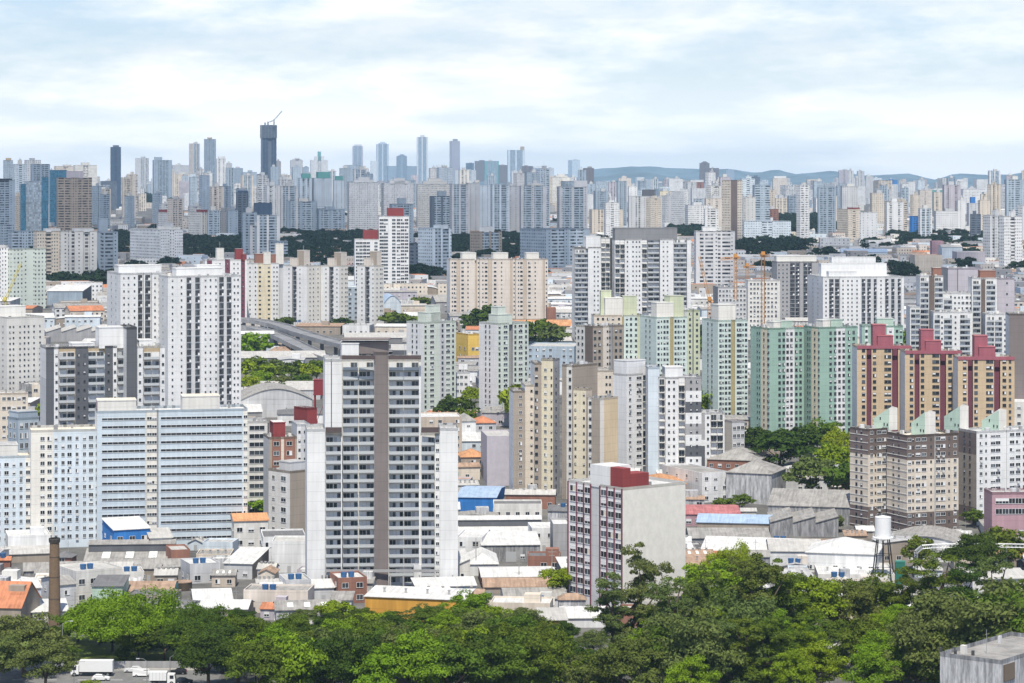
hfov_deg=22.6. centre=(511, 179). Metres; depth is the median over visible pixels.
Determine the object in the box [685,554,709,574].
house
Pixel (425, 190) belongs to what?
distant tower
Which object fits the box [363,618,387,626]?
broadleaf tree
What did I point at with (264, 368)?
broadleaf tree
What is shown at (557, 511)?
house
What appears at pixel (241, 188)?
distant tower
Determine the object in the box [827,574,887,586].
house
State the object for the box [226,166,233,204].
distant tower
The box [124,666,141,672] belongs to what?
parked car
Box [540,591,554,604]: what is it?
house
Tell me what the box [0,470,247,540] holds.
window
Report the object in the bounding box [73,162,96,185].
distant tower
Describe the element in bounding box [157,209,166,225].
distant tower
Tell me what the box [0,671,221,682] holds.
road
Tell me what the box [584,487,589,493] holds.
window
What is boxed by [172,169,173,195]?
distant tower
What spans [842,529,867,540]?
house
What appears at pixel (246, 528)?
house
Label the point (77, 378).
apartment tower
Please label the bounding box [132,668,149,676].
van
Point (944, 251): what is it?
warehouse
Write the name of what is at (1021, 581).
gum tree
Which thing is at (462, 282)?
apartment tower
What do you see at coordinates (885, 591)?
broadleaf tree
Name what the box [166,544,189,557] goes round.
house
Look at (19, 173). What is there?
distant tower
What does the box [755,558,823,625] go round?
gum tree
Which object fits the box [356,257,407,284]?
window
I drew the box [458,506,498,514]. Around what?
house
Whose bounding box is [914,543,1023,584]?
steel truss frame
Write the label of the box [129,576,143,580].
house
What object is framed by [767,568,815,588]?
house
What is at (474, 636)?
broadleaf tree
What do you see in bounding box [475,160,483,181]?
distant tower
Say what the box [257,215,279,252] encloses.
distant tower
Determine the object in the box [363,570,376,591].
house
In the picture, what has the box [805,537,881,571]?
warehouse
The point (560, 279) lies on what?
distant houses
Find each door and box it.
[504,419,508,425]
[506,552,515,561]
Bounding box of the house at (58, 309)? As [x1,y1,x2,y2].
[51,303,71,317]
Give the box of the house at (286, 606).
[273,599,340,623]
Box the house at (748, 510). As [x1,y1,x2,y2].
[739,508,756,513]
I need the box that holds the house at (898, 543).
[872,535,928,562]
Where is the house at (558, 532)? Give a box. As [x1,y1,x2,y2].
[550,518,566,556]
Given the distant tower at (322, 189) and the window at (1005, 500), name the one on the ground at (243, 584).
the distant tower at (322, 189)
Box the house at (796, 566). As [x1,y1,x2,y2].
[788,556,806,568]
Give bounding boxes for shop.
[127,581,177,591]
[536,607,567,623]
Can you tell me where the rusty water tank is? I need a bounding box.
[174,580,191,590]
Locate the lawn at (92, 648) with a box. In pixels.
[0,636,180,662]
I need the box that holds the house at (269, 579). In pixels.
[255,576,278,583]
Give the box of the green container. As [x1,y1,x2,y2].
[894,560,905,583]
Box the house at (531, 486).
[525,484,536,488]
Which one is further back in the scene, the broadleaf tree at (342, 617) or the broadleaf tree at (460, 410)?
the broadleaf tree at (460, 410)
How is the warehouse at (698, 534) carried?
on the ground at (243, 584)
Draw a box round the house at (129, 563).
[110,561,133,565]
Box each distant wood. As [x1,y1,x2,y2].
[30,212,1023,275]
[46,268,113,283]
[113,229,129,251]
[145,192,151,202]
[183,233,241,257]
[280,227,374,255]
[414,262,433,279]
[451,232,469,251]
[502,230,519,252]
[666,223,703,235]
[735,235,780,253]
[773,233,813,250]
[778,212,836,231]
[884,259,921,275]
[885,228,932,241]
[927,228,982,243]
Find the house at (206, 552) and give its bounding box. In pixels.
[196,549,233,557]
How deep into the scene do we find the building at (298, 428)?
895.43 m
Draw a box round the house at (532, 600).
[490,592,552,614]
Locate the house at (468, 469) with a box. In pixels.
[458,461,480,479]
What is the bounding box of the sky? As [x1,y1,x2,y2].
[0,0,1023,180]
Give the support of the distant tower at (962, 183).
on the ground at (243, 584)
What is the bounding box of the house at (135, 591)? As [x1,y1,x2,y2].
[129,589,181,598]
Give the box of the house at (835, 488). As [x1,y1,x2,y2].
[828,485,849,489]
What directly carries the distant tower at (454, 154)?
on the ground at (243, 584)
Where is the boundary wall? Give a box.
[26,661,219,667]
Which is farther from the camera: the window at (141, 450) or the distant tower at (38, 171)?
the distant tower at (38, 171)
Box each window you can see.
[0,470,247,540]
[9,375,39,388]
[79,579,84,584]
[79,595,84,600]
[102,417,144,420]
[102,425,144,428]
[102,433,144,436]
[102,441,144,444]
[102,449,144,452]
[102,457,144,460]
[102,465,144,468]
[111,315,238,403]
[161,416,241,419]
[161,423,241,427]
[161,431,241,435]
[161,439,241,443]
[161,447,241,451]
[161,455,241,459]
[161,463,241,467]
[194,575,200,580]
[248,527,253,531]
[248,540,253,544]
[249,425,264,429]
[249,434,262,438]
[249,442,262,446]
[249,450,262,454]
[249,459,262,463]
[249,467,262,471]
[249,475,262,479]
[249,484,262,488]
[249,492,262,496]
[249,509,262,512]
[265,542,270,546]
[342,583,348,587]
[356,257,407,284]
[356,582,362,587]
[356,594,362,599]
[425,400,433,407]
[472,542,478,546]
[570,485,575,491]
[570,495,575,501]
[570,505,575,511]
[570,515,575,521]
[570,525,575,531]
[570,535,575,541]
[570,545,575,551]
[570,555,575,561]
[570,565,575,572]
[570,576,575,582]
[570,586,575,592]
[577,486,582,492]
[577,496,582,502]
[577,506,582,512]
[577,516,582,522]
[577,526,582,532]
[577,536,582,542]
[577,546,582,553]
[577,557,582,563]
[577,567,582,573]
[577,577,582,583]
[578,587,582,593]
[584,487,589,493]
[584,497,589,503]
[584,507,589,513]
[584,517,589,523]
[584,527,589,533]
[584,538,589,544]
[584,548,589,554]
[584,558,589,564]
[584,568,589,574]
[584,578,589,584]
[584,588,589,595]
[600,500,605,505]
[600,540,605,547]
[600,551,605,557]
[601,489,605,495]
[601,510,605,516]
[601,520,605,526]
[601,530,605,536]
[601,561,605,567]
[608,490,612,496]
[608,501,612,507]
[608,511,612,517]
[608,521,612,527]
[608,531,612,537]
[608,542,612,548]
[608,552,612,558]
[608,562,612,568]
[615,491,620,497]
[615,502,620,508]
[615,512,620,518]
[615,522,620,529]
[615,533,620,539]
[615,543,620,549]
[615,553,620,560]
[615,564,620,570]
[645,357,697,374]
[707,369,746,414]
[736,313,776,325]
[757,381,801,430]
[807,380,849,430]
[855,473,956,529]
[996,498,1002,503]
[996,509,1002,513]
[1003,498,1008,503]
[1003,509,1008,513]
[1003,662,1014,681]
[1009,498,1015,503]
[1009,509,1015,513]
[1016,498,1021,503]
[1016,509,1021,513]
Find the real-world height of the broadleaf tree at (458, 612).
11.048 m
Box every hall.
[0,297,20,304]
[32,382,39,396]
[47,285,91,304]
[64,312,101,327]
[103,307,106,318]
[241,326,273,342]
[277,354,305,375]
[384,288,416,299]
[384,308,395,321]
[447,310,470,320]
[457,355,478,365]
[465,326,478,332]
[512,320,571,328]
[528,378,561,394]
[548,291,560,296]
[548,294,571,302]
[662,463,725,502]
[685,504,740,525]
[691,294,712,306]
[697,307,710,316]
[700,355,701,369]
[706,447,771,470]
[724,414,749,433]
[725,459,786,504]
[784,317,807,325]
[891,525,964,557]
[1014,294,1023,306]
[1015,293,1022,297]
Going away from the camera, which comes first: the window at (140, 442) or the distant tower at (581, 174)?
the window at (140, 442)
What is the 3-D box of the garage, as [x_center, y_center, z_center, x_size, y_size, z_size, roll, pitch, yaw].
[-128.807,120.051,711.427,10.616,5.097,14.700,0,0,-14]
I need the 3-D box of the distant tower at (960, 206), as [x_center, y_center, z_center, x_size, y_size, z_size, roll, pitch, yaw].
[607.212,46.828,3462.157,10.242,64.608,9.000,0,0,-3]
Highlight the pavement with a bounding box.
[5,668,224,670]
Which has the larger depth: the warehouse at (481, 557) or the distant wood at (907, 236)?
the distant wood at (907, 236)
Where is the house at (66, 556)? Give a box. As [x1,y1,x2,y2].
[59,551,77,560]
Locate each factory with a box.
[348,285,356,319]
[458,529,489,551]
[528,342,575,377]
[786,469,828,488]
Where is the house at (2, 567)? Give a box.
[0,563,18,574]
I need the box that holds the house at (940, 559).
[938,540,958,562]
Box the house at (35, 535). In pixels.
[5,526,50,545]
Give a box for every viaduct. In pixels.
[241,317,392,354]
[241,325,332,360]
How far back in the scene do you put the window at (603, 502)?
728.70 m
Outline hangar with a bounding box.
[384,293,400,313]
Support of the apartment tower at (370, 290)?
on the ground at (243, 584)
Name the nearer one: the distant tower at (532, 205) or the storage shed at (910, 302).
the storage shed at (910, 302)
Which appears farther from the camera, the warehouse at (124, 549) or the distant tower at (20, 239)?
the distant tower at (20, 239)
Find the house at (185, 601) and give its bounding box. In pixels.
[127,596,197,607]
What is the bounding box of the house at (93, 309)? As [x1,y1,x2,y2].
[64,305,104,320]
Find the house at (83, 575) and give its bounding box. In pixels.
[60,561,121,603]
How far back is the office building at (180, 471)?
851.80 m
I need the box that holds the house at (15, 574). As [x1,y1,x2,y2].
[0,569,27,580]
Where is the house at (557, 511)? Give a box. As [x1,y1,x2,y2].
[547,503,566,521]
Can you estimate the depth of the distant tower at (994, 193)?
3443.60 m
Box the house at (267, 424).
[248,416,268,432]
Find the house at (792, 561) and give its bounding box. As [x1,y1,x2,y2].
[782,555,809,568]
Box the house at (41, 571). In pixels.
[34,569,48,574]
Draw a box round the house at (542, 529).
[528,522,549,550]
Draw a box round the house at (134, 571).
[122,566,143,580]
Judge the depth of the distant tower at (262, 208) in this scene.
3374.01 m
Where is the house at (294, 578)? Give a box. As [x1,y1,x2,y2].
[279,573,310,583]
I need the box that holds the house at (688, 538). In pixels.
[685,535,691,541]
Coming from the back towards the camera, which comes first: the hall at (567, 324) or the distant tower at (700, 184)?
the distant tower at (700, 184)
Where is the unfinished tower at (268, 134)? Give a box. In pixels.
[260,122,276,181]
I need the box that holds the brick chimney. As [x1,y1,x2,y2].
[48,537,60,625]
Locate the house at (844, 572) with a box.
[824,568,850,579]
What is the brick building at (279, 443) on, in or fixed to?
on the ground at (243, 584)
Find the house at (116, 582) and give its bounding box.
[91,575,129,598]
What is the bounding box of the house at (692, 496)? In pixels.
[685,489,704,503]
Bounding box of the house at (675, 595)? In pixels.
[670,589,691,613]
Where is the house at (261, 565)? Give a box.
[256,561,279,578]
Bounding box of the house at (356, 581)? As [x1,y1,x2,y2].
[330,571,366,602]
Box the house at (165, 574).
[153,567,178,580]
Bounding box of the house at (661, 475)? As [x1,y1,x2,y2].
[649,473,686,488]
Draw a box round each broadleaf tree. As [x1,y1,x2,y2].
[0,611,71,677]
[0,631,25,673]
[4,637,79,682]
[35,403,39,420]
[50,625,73,637]
[51,613,79,641]
[94,620,132,651]
[114,634,160,660]
[133,626,179,660]
[162,624,210,649]
[172,629,237,682]
[192,622,252,637]
[196,625,248,672]
[212,632,252,682]
[222,636,296,682]
[226,607,256,618]
[228,614,277,641]
[241,331,273,350]
[241,358,256,380]
[241,370,273,383]
[241,374,259,387]
[244,356,267,369]
[247,499,262,512]
[248,362,278,380]
[248,622,301,648]
[250,633,329,682]
[256,622,293,640]
[262,611,308,631]
[266,358,284,375]
[271,374,292,381]
[273,364,300,378]
[274,316,296,324]
[283,626,324,656]
[284,360,306,374]
[287,626,359,682]
[291,373,312,380]
[291,609,318,621]
[293,634,354,682]
[295,624,313,633]
[297,363,322,376]
[298,626,381,682]
[309,359,322,378]
[310,616,331,627]
[313,600,355,616]
[318,617,358,631]
[321,611,341,618]
[329,317,354,323]
[331,611,364,628]
[341,612,384,627]
[347,607,375,616]
[347,642,417,682]
[353,617,399,643]
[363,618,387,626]
[365,628,456,682]
[373,617,425,639]
[377,310,411,323]
[378,621,441,679]
[381,611,414,625]
[399,620,428,629]
[403,315,417,323]
[403,603,444,620]
[410,297,430,304]
[411,606,446,625]
[413,633,503,682]
[417,624,468,681]
[421,609,461,628]
[427,627,462,682]
[432,395,480,415]
[432,623,451,631]
[435,588,492,613]
[447,606,473,622]
[447,608,502,635]
[452,635,512,682]
[455,407,479,417]
[455,624,492,639]
[456,386,478,407]
[459,304,491,325]
[459,631,514,674]
[460,312,480,328]
[468,605,516,617]
[477,629,564,682]
[482,611,544,634]
[490,622,534,675]
[497,383,520,413]
[501,607,547,623]
[503,615,524,627]
[511,617,576,663]
[517,623,594,682]
[526,318,549,341]
[528,322,536,340]
[536,322,570,342]
[538,567,571,588]
[547,626,577,645]
[548,620,580,636]
[553,655,603,682]
[562,644,599,682]
[570,629,609,648]
[573,642,596,659]
[575,636,684,682]
[583,667,622,682]
[588,647,640,682]
[613,621,657,676]
[633,624,702,682]
[634,613,696,673]
[646,600,747,681]
[663,654,722,682]
[672,558,759,598]
[683,585,785,682]
[689,580,756,666]
[689,606,727,678]
[701,386,712,409]
[711,497,736,504]
[732,493,756,507]
[744,425,770,447]
[746,608,796,657]
[749,429,820,465]
[760,647,816,682]
[770,571,851,625]
[773,423,833,460]
[781,454,835,488]
[792,639,849,682]
[798,618,849,665]
[803,416,842,441]
[807,576,885,627]
[812,442,849,475]
[820,460,849,489]
[822,617,894,675]
[838,515,843,526]
[838,568,911,616]
[842,641,903,682]
[852,623,918,682]
[872,607,958,682]
[897,576,1023,659]
[900,535,937,559]
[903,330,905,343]
[910,595,966,618]
[914,630,954,682]
[937,531,1010,567]
[950,585,1023,642]
[956,525,1023,562]
[958,508,983,526]
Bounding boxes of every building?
[0,389,27,441]
[0,393,247,547]
[8,409,38,450]
[247,417,266,512]
[263,420,296,513]
[291,420,309,459]
[294,406,316,423]
[421,412,461,451]
[456,331,478,361]
[456,366,469,404]
[724,419,743,450]
[815,563,894,582]
[910,254,941,270]
[930,241,943,253]
[939,629,1023,682]
[984,485,1023,534]
[1005,311,1023,398]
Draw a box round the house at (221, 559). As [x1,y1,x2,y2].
[212,555,229,568]
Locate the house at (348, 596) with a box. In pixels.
[330,591,354,610]
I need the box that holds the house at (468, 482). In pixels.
[458,479,479,489]
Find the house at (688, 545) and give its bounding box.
[685,542,693,548]
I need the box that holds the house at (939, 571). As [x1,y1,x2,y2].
[913,557,942,577]
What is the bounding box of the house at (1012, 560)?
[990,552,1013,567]
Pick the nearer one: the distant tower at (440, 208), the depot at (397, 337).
the depot at (397, 337)
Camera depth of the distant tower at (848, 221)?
3293.66 m
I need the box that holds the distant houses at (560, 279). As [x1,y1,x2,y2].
[5,202,1023,300]
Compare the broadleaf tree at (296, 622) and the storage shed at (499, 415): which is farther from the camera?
the storage shed at (499, 415)
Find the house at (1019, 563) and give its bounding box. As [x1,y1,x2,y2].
[1016,559,1023,569]
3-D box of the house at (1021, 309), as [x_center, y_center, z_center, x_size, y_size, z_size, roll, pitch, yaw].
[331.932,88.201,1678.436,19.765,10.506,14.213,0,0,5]
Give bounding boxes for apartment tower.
[0,305,43,389]
[40,324,164,424]
[107,260,240,405]
[203,244,246,316]
[247,239,283,320]
[268,459,304,531]
[283,245,320,320]
[305,337,457,585]
[321,247,347,322]
[354,208,408,286]
[357,251,383,325]
[406,304,455,411]
[447,252,478,313]
[478,252,514,318]
[479,306,527,409]
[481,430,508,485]
[509,357,559,495]
[514,252,547,318]
[562,353,617,498]
[567,462,684,607]
[572,227,690,342]
[576,322,623,372]
[591,290,641,358]
[597,367,612,395]
[613,358,645,471]
[640,295,699,375]
[645,364,700,474]
[701,409,723,466]
[702,303,747,414]
[713,277,779,337]
[750,320,803,433]
[772,255,817,319]
[803,318,856,435]
[808,257,903,336]
[850,406,957,530]
[852,324,910,431]
[859,318,902,343]
[900,329,961,431]
[906,267,1013,354]
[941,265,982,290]
[944,404,1023,525]
[953,335,1014,431]
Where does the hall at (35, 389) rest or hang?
on the ground at (243, 584)
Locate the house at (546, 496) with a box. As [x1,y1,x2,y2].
[504,488,556,508]
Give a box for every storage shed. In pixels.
[19,381,39,395]
[26,305,42,312]
[44,336,50,343]
[55,313,82,326]
[59,299,98,303]
[80,303,106,306]
[82,338,94,341]
[269,346,295,350]
[277,408,322,425]
[291,320,321,325]
[296,321,344,334]
[342,323,373,334]
[374,323,405,331]
[399,298,413,303]
[401,301,426,312]
[419,295,432,297]
[425,409,481,416]
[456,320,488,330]
[456,362,477,365]
[456,364,478,382]
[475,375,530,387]
[481,406,508,425]
[536,329,571,337]
[548,301,571,305]
[551,304,571,306]
[556,306,571,308]
[556,309,571,317]
[691,304,708,306]
[744,444,779,453]
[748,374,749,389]
[904,295,915,300]
[904,301,915,304]
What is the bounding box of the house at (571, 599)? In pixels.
[557,581,586,606]
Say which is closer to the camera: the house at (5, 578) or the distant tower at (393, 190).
the house at (5, 578)
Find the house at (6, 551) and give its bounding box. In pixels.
[0,549,9,555]
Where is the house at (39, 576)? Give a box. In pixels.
[36,574,48,583]
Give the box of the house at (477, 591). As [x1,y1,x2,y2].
[427,586,484,607]
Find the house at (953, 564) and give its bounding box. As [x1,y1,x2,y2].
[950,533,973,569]
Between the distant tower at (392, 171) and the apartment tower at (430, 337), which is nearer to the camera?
the apartment tower at (430, 337)
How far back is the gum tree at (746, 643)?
589.03 m
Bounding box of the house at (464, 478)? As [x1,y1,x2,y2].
[458,477,472,479]
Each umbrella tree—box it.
[59,584,192,656]
[158,599,246,643]
[685,539,771,590]
[820,424,849,451]
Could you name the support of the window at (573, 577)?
in the apartment tower at (613, 508)
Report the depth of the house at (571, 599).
719.13 m
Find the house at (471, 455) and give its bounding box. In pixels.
[458,448,480,474]
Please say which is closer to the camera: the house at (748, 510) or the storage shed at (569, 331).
the house at (748, 510)
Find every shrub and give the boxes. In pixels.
[66,644,83,652]
[79,680,100,682]
[114,647,135,660]
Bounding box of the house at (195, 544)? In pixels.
[186,536,205,550]
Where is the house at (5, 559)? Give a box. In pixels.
[0,544,12,566]
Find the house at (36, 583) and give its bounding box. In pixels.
[20,577,42,604]
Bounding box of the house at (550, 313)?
[546,307,555,319]
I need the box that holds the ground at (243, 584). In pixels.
[11,192,1015,682]
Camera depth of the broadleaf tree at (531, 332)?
1494.85 m
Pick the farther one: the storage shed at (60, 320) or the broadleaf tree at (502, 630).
the storage shed at (60, 320)
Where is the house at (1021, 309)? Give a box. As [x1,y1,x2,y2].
[1014,306,1023,311]
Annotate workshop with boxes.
[26,313,54,328]
[101,516,150,539]
[147,527,172,540]
[462,432,480,451]
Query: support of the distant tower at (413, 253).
on the ground at (243, 584)
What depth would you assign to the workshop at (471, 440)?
1037.52 m
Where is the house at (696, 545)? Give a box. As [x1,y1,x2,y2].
[692,542,701,548]
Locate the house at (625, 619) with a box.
[619,604,636,626]
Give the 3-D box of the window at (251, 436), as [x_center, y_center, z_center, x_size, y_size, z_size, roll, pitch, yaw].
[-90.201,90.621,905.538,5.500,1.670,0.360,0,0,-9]
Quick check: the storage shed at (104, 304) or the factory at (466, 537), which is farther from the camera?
the storage shed at (104, 304)
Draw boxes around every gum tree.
[583,572,633,649]
[597,541,674,666]
[608,644,635,678]
[634,606,672,626]
[642,575,696,624]
[671,565,722,620]
[690,618,750,682]
[715,617,789,682]
[726,552,794,630]
[742,617,815,682]
[749,615,796,672]
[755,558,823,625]
[783,621,827,675]
[786,601,827,647]
[787,617,834,664]
[869,612,892,626]
[874,604,913,625]
[878,609,906,682]
[885,566,927,614]
[904,551,983,604]
[931,561,982,600]
[975,555,1016,591]
[1015,578,1023,597]
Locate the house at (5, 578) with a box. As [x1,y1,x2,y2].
[0,576,10,580]
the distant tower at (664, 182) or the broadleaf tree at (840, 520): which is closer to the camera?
the broadleaf tree at (840, 520)
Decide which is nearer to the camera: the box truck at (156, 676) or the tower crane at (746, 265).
the box truck at (156, 676)
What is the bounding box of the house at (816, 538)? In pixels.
[799,538,830,540]
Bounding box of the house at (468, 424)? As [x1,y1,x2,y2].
[461,413,476,432]
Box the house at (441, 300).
[430,295,446,313]
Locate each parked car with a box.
[92,674,109,680]
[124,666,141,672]
[169,668,186,674]
[176,677,192,682]
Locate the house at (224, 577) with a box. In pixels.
[210,569,237,586]
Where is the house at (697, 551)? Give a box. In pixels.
[685,547,713,556]
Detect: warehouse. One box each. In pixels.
[0,545,49,562]
[23,558,180,575]
[44,324,104,341]
[83,539,176,560]
[191,588,232,604]
[223,547,269,579]
[241,382,311,416]
[243,404,262,416]
[244,381,321,399]
[260,529,304,560]
[272,535,304,572]
[363,585,474,619]
[403,312,417,315]
[411,577,449,587]
[428,285,437,294]
[430,276,446,279]
[445,576,476,588]
[458,486,505,511]
[458,515,541,534]
[458,548,469,575]
[467,547,498,575]
[478,531,540,561]
[478,566,554,587]
[481,577,551,593]
[500,587,565,606]
[528,335,571,344]
[685,528,770,543]
[696,513,771,528]
[701,536,796,550]
[766,539,820,565]
[767,488,849,524]
[767,507,838,536]
[805,537,881,571]
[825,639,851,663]
[840,249,887,253]
[938,245,961,257]
[952,251,984,262]
[1014,399,1023,425]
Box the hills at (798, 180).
[498,172,1003,188]
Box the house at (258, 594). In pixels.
[243,584,313,612]
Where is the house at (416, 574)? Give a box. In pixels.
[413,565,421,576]
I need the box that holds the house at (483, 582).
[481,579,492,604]
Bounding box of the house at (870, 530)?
[854,518,874,538]
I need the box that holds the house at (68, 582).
[40,574,77,608]
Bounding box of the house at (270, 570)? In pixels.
[257,565,279,578]
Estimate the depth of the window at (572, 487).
739.28 m
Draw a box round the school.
[819,238,849,246]
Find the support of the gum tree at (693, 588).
on the ground at (243, 584)
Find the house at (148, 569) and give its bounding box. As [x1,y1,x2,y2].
[136,555,162,580]
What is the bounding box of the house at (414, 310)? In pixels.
[406,309,424,311]
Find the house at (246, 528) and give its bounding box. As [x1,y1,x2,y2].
[230,512,268,547]
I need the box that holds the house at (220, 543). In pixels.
[203,538,238,551]
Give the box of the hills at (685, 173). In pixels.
[149,166,1020,184]
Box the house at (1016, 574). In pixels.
[965,568,1023,592]
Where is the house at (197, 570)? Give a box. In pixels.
[181,557,219,583]
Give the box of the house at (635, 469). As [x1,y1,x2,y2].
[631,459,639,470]
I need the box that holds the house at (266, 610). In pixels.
[259,595,287,619]
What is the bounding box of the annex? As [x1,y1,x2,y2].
[559,606,604,627]
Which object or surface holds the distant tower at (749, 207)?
on the ground at (243, 584)
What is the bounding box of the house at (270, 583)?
[258,582,282,583]
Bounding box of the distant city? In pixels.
[101,175,987,211]
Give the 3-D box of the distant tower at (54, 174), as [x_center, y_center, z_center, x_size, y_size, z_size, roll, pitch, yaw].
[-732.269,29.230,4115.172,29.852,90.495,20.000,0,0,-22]
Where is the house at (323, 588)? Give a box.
[311,578,334,599]
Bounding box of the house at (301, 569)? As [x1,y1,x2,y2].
[297,566,304,572]
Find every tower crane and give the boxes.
[2,263,21,304]
[698,256,713,317]
[721,254,740,297]
[743,263,754,278]
[760,251,769,324]
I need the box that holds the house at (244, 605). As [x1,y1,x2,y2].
[199,599,254,616]
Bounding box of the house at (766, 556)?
[729,539,770,564]
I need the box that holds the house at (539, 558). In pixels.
[527,547,560,569]
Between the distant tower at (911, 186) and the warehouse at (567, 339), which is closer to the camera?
the warehouse at (567, 339)
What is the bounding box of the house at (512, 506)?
[493,499,541,516]
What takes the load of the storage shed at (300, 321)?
on the ground at (243, 584)
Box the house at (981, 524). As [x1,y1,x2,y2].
[979,519,983,531]
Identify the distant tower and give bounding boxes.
[0,178,14,230]
[0,225,13,244]
[0,245,8,296]
[3,158,12,179]
[8,230,33,248]
[8,248,45,308]
[13,159,26,195]
[15,193,19,230]
[20,184,25,230]
[24,158,40,180]
[25,181,40,230]
[31,164,49,221]
[33,228,59,273]
[41,177,47,230]
[50,170,66,225]
[54,165,72,170]
[56,171,91,230]
[59,228,96,274]
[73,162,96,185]
[92,183,101,224]
[97,218,117,271]
[100,191,109,228]
[101,181,116,209]
[102,186,110,216]
[110,145,120,207]
[122,175,132,216]
[125,192,134,226]
[126,172,137,216]
[130,222,182,260]
[135,157,148,191]
[152,157,171,197]
[152,189,161,222]
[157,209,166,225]
[159,202,166,208]
[167,196,182,228]
[172,163,188,173]
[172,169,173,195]
[174,172,189,196]
[182,174,188,180]
[188,203,200,211]
[188,209,206,235]
[189,139,199,173]
[189,176,196,205]
[196,167,202,191]
[199,170,209,209]
[204,137,215,185]
[206,171,211,185]
[207,206,219,234]
[210,181,223,210]
[216,156,225,185]
[220,207,226,232]
[223,184,230,210]
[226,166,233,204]
[227,206,237,232]
[234,167,242,182]
[236,187,247,191]
[236,190,247,232]
[241,170,256,185]
[241,173,252,208]
[242,207,256,252]
[249,222,256,254]
[254,203,271,214]
[257,172,267,202]
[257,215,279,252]
[265,180,279,214]
[269,241,287,253]
[270,162,278,184]
[276,159,280,179]
[278,177,293,185]
[280,180,297,228]
[287,198,316,230]
[290,158,302,176]
[292,165,300,185]
[298,173,311,200]
[302,166,308,172]
[310,151,327,177]
[312,172,331,208]
[317,206,344,229]
[328,169,335,200]
[333,176,343,208]
[339,165,349,210]
[345,165,360,181]
[347,177,377,229]
[352,144,362,166]
[353,167,367,179]
[364,172,372,179]
[371,161,376,181]
[376,142,388,182]
[381,178,412,215]
[387,166,416,179]
[389,198,412,242]
[396,154,406,179]
[409,179,415,207]
[409,243,417,264]
[416,178,449,227]
[417,135,427,180]
[418,225,450,270]
[429,165,435,177]
[430,191,449,227]
[436,166,452,183]
[449,139,459,182]
[450,184,467,233]
[455,169,475,183]
[458,168,468,183]
[466,162,473,169]
[466,183,479,233]
[470,226,501,256]
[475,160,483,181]
[480,185,489,225]
[484,160,498,183]
[487,173,494,184]
[490,184,508,230]
[499,164,506,182]
[507,147,524,182]
[509,186,518,232]
[511,170,517,182]
[513,169,523,185]
[519,180,545,231]
[520,228,589,267]
[522,165,532,172]
[524,169,535,184]
[536,166,549,225]
[547,167,553,175]
[552,174,569,202]
[557,180,586,227]
[568,159,579,176]
[578,166,585,179]
[583,166,593,183]
[587,181,594,193]
[587,192,592,209]
[589,209,622,232]
[593,189,607,208]
[595,181,606,190]
[604,197,618,235]
[608,180,615,199]
[616,177,626,225]
[618,176,630,201]
[628,184,636,195]
[628,189,661,226]
[637,188,644,195]
[638,179,645,189]
[646,196,660,226]
[651,174,657,188]
[659,188,670,195]
[661,192,670,222]
[663,176,668,186]
[667,176,682,190]
[671,189,687,224]
[685,202,708,224]
[686,178,696,204]
[693,181,703,187]
[694,191,703,204]
[694,226,734,284]
[699,161,708,182]
[704,189,721,226]
[704,199,717,229]
[705,169,714,197]
[706,183,720,197]
[709,167,718,178]
[711,177,718,184]
[719,169,730,197]
[722,180,741,239]
[725,169,733,179]
[740,175,754,196]
[742,221,790,241]
[743,194,755,220]
[751,175,759,184]
[752,181,769,220]
[770,185,774,208]
[770,201,777,220]
[772,176,786,194]
[775,194,786,213]
[787,194,795,213]
[796,182,809,237]
[813,178,822,211]
[814,198,816,211]
[817,184,835,236]
[836,183,842,208]
[837,207,859,237]
[838,169,848,185]
[840,184,857,208]
[847,167,853,183]
[854,176,859,185]
[857,170,863,185]
[860,212,876,248]
[865,174,872,197]
[870,190,883,221]
[879,182,886,200]
[884,197,906,234]
[886,198,902,232]
[887,187,890,200]
[900,183,914,201]
[901,186,908,214]
[909,216,917,231]
[910,191,919,215]
[915,177,924,191]
[918,187,931,207]
[918,205,931,236]
[932,188,941,216]
[934,208,957,230]
[942,181,960,210]
[946,175,955,184]
[956,179,966,188]
[956,195,964,228]
[961,186,985,213]
[967,197,977,225]
[970,208,980,236]
[978,197,989,229]
[980,192,986,199]
[983,209,1002,257]
[987,179,1000,214]
[988,169,1000,183]
[999,209,1021,266]
[1001,180,1004,208]
[1005,176,1023,215]
[1006,174,1014,178]
[1018,205,1023,239]
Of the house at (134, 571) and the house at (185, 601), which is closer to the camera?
the house at (185, 601)
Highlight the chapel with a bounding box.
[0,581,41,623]
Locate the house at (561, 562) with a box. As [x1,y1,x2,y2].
[555,557,566,569]
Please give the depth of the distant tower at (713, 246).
1954.28 m
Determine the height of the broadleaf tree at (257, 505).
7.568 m
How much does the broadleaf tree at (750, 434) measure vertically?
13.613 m
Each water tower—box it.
[313,379,322,419]
[872,515,893,581]
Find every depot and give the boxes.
[241,350,325,365]
[338,343,405,354]
[343,332,405,342]
[735,254,798,259]
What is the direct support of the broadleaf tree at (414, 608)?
on the ground at (243, 584)
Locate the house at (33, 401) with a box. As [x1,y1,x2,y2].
[28,397,39,405]
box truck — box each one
[71,659,113,676]
[149,670,175,682]
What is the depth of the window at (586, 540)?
734.24 m
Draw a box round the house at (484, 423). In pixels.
[473,416,496,431]
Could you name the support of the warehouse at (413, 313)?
on the ground at (243, 584)
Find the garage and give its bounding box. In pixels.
[31,598,68,622]
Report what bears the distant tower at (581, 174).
on the ground at (243, 584)
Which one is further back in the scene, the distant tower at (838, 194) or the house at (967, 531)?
the distant tower at (838, 194)
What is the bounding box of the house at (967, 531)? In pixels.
[957,530,971,534]

